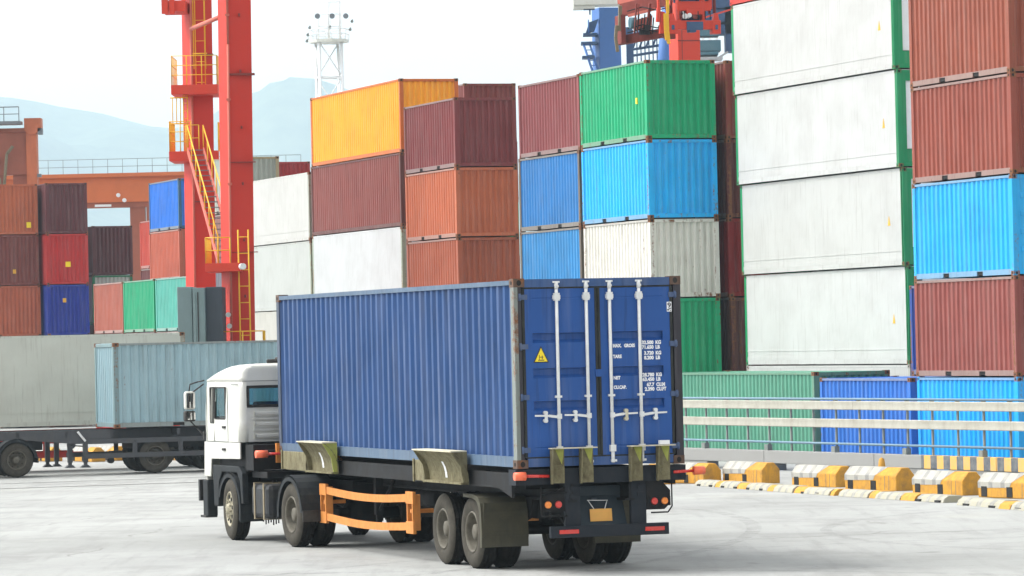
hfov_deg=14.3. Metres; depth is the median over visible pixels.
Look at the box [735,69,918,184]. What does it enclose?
shipping container
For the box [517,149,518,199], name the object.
shipping container
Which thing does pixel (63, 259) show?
shipping container
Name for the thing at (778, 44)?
shipping container
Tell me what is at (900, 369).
shipping container
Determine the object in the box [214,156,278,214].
shipping container
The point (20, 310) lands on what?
shipping container
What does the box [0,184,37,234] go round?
shipping container
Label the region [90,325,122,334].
shipping container
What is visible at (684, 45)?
crane column
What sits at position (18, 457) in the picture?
tractor truck
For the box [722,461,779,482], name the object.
concrete block
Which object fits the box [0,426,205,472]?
container trailer
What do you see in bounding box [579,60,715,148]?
shipping container
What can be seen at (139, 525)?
ground
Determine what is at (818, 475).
concrete block
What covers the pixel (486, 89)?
shipping container
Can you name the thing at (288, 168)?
shipping container
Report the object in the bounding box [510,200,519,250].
shipping container
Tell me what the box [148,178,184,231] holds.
shipping container
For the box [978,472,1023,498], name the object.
concrete block
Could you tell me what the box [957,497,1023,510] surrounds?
kerb
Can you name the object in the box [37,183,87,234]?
shipping container
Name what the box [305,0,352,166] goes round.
floodlight tower
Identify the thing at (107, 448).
concrete block
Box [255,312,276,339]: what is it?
shipping container
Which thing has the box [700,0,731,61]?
quay crane
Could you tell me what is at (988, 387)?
shipping container
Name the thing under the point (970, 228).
shipping container
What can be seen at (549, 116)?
shipping container
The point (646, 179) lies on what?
shipping container
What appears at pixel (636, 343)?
door
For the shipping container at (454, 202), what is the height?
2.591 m
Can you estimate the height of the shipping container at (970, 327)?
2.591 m
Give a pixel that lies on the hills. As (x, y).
(281, 123)
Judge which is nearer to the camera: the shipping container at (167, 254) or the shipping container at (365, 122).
the shipping container at (365, 122)
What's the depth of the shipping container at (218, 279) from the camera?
189.97 m
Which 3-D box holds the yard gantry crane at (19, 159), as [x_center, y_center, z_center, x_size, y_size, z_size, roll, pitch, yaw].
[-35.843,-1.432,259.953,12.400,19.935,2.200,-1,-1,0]
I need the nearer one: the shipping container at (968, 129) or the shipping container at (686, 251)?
the shipping container at (968, 129)
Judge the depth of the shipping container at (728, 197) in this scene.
134.43 m
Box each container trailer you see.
[0,425,205,465]
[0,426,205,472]
[255,440,705,568]
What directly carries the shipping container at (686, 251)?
on the shipping container at (701, 332)
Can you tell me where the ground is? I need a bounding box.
[0,363,1023,575]
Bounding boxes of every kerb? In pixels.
[694,479,847,495]
[838,489,961,502]
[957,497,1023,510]
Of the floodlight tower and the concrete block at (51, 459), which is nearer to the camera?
the concrete block at (51, 459)
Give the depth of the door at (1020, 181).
104.65 m
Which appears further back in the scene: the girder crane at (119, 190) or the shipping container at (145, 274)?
the girder crane at (119, 190)
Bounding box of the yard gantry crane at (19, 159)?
[0,106,42,184]
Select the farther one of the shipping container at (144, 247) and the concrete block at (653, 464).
the shipping container at (144, 247)
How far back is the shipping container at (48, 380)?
129.04 m
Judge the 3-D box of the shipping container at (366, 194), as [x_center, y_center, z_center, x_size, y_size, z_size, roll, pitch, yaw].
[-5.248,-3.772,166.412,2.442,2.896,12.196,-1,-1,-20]
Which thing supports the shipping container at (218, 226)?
on the shipping container at (218, 279)
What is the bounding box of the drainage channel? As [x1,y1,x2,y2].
[0,477,193,488]
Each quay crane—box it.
[161,0,265,425]
[573,0,668,70]
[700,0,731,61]
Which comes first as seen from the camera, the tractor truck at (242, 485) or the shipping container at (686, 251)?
the tractor truck at (242, 485)
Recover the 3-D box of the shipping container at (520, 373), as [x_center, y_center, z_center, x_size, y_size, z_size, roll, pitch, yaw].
[-0.724,1.268,61.705,2.442,2.591,12.364,-1,-1,-19]
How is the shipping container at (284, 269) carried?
on the shipping container at (266, 322)
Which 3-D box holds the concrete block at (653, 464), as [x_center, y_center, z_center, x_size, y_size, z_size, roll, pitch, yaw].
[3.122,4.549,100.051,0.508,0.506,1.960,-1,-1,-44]
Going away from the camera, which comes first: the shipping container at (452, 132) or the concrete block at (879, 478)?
the concrete block at (879, 478)
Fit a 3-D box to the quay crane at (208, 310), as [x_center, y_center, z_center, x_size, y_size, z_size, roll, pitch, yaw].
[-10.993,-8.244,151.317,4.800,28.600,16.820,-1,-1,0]
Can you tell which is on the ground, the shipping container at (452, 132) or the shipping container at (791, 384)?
the shipping container at (791, 384)
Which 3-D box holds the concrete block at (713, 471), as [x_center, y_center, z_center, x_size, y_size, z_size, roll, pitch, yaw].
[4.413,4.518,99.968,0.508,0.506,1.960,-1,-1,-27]
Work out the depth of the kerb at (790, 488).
89.90 m
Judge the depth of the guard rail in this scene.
108.55 m
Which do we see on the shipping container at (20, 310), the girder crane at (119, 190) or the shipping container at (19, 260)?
the shipping container at (19, 260)
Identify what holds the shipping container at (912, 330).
on the shipping container
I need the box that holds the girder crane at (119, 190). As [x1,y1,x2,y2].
[6,154,300,280]
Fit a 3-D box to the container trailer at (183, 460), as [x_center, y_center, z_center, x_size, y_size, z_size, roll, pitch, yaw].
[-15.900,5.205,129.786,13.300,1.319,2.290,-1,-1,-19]
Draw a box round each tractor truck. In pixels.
[0,439,41,477]
[183,357,433,546]
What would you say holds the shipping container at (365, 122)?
on the shipping container at (366, 194)
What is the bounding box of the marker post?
[878,457,885,466]
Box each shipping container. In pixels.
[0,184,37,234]
[0,235,39,285]
[0,285,40,336]
[0,332,184,426]
[32,233,88,285]
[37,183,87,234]
[40,284,89,335]
[84,226,132,275]
[89,275,132,324]
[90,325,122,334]
[93,282,167,333]
[94,340,277,427]
[123,279,171,332]
[139,221,150,268]
[140,269,149,279]
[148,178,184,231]
[149,229,185,278]
[155,276,185,331]
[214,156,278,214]
[215,215,220,262]
[216,273,256,312]
[253,172,322,246]
[254,240,312,311]
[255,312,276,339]
[276,276,684,468]
[279,161,309,176]
[310,78,457,166]
[311,152,405,235]
[312,226,419,293]
[403,97,517,174]
[405,167,518,241]
[406,236,519,286]
[458,83,516,127]
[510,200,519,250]
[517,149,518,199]
[518,74,587,158]
[518,150,596,231]
[520,226,584,278]
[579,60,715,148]
[581,139,717,224]
[583,218,720,297]
[680,297,721,371]
[682,370,889,451]
[695,218,769,297]
[704,139,753,219]
[715,60,735,140]
[720,297,796,370]
[730,0,757,5]
[731,0,909,95]
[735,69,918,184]
[740,167,926,274]
[744,266,967,364]
[746,364,911,375]
[819,376,944,454]
[908,0,1023,87]
[909,285,915,374]
[910,72,1023,183]
[912,174,1023,279]
[914,275,1023,376]
[917,375,1023,469]
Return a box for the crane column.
[669,0,699,59]
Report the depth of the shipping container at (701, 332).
133.82 m
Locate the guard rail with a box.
[683,397,1023,473]
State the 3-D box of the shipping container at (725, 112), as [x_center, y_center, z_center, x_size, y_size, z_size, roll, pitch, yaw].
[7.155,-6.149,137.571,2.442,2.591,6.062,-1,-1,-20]
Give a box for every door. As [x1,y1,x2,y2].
[518,280,597,461]
[599,280,679,461]
[1017,178,1023,268]
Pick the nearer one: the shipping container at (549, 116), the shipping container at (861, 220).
the shipping container at (861, 220)
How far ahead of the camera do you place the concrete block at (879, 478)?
87.89 m
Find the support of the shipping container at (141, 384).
on the container trailer at (147, 449)
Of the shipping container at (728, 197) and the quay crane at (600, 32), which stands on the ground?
the quay crane at (600, 32)
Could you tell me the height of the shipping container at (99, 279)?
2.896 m
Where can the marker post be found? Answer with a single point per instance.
(881, 463)
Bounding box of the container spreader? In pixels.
[614,0,720,51]
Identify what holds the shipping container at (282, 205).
on the shipping container at (284, 269)
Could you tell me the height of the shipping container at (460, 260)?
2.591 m
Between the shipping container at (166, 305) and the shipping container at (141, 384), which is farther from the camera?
the shipping container at (166, 305)
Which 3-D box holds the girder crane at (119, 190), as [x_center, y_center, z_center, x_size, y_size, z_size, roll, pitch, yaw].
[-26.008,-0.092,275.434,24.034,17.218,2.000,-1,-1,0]
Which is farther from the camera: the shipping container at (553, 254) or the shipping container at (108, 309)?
the shipping container at (108, 309)
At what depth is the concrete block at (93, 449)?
141.20 m
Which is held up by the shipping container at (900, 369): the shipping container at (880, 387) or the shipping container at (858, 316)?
the shipping container at (858, 316)
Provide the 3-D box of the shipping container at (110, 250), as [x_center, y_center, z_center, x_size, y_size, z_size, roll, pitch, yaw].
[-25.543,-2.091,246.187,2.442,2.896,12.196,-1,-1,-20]
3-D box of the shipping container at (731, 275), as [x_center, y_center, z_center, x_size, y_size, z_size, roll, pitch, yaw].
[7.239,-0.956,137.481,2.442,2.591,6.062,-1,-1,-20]
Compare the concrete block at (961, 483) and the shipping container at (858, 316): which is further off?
the shipping container at (858, 316)
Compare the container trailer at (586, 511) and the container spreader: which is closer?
the container trailer at (586, 511)
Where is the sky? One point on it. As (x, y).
(108, 57)
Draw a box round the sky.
[0,0,731,173]
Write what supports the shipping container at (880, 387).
on the ground
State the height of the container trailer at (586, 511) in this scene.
1.754 m
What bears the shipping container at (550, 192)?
on the shipping container at (553, 254)
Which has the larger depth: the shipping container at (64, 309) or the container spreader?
the shipping container at (64, 309)
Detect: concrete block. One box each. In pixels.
[36,446,61,461]
[73,447,104,461]
[98,445,122,460]
[627,463,674,484]
[675,462,720,483]
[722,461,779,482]
[791,464,848,486]
[844,466,913,490]
[912,470,979,495]
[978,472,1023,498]
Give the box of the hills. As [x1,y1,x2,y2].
[0,77,532,278]
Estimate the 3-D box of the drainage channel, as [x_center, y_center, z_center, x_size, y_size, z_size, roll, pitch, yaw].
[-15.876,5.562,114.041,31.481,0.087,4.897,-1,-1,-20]
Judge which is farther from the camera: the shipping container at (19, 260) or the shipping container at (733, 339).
the shipping container at (19, 260)
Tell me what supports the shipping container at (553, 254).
on the shipping container
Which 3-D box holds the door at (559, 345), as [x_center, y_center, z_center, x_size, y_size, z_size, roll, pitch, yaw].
[0.627,1.154,55.832,1.102,2.498,0.150,-1,-1,-19]
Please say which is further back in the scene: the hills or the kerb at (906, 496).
the hills
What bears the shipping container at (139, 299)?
on the shipping container
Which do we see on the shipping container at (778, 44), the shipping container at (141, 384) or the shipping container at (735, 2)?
the shipping container at (735, 2)
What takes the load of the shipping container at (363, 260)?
on the shipping container
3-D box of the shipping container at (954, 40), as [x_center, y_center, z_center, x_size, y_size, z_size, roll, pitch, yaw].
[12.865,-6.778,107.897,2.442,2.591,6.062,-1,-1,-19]

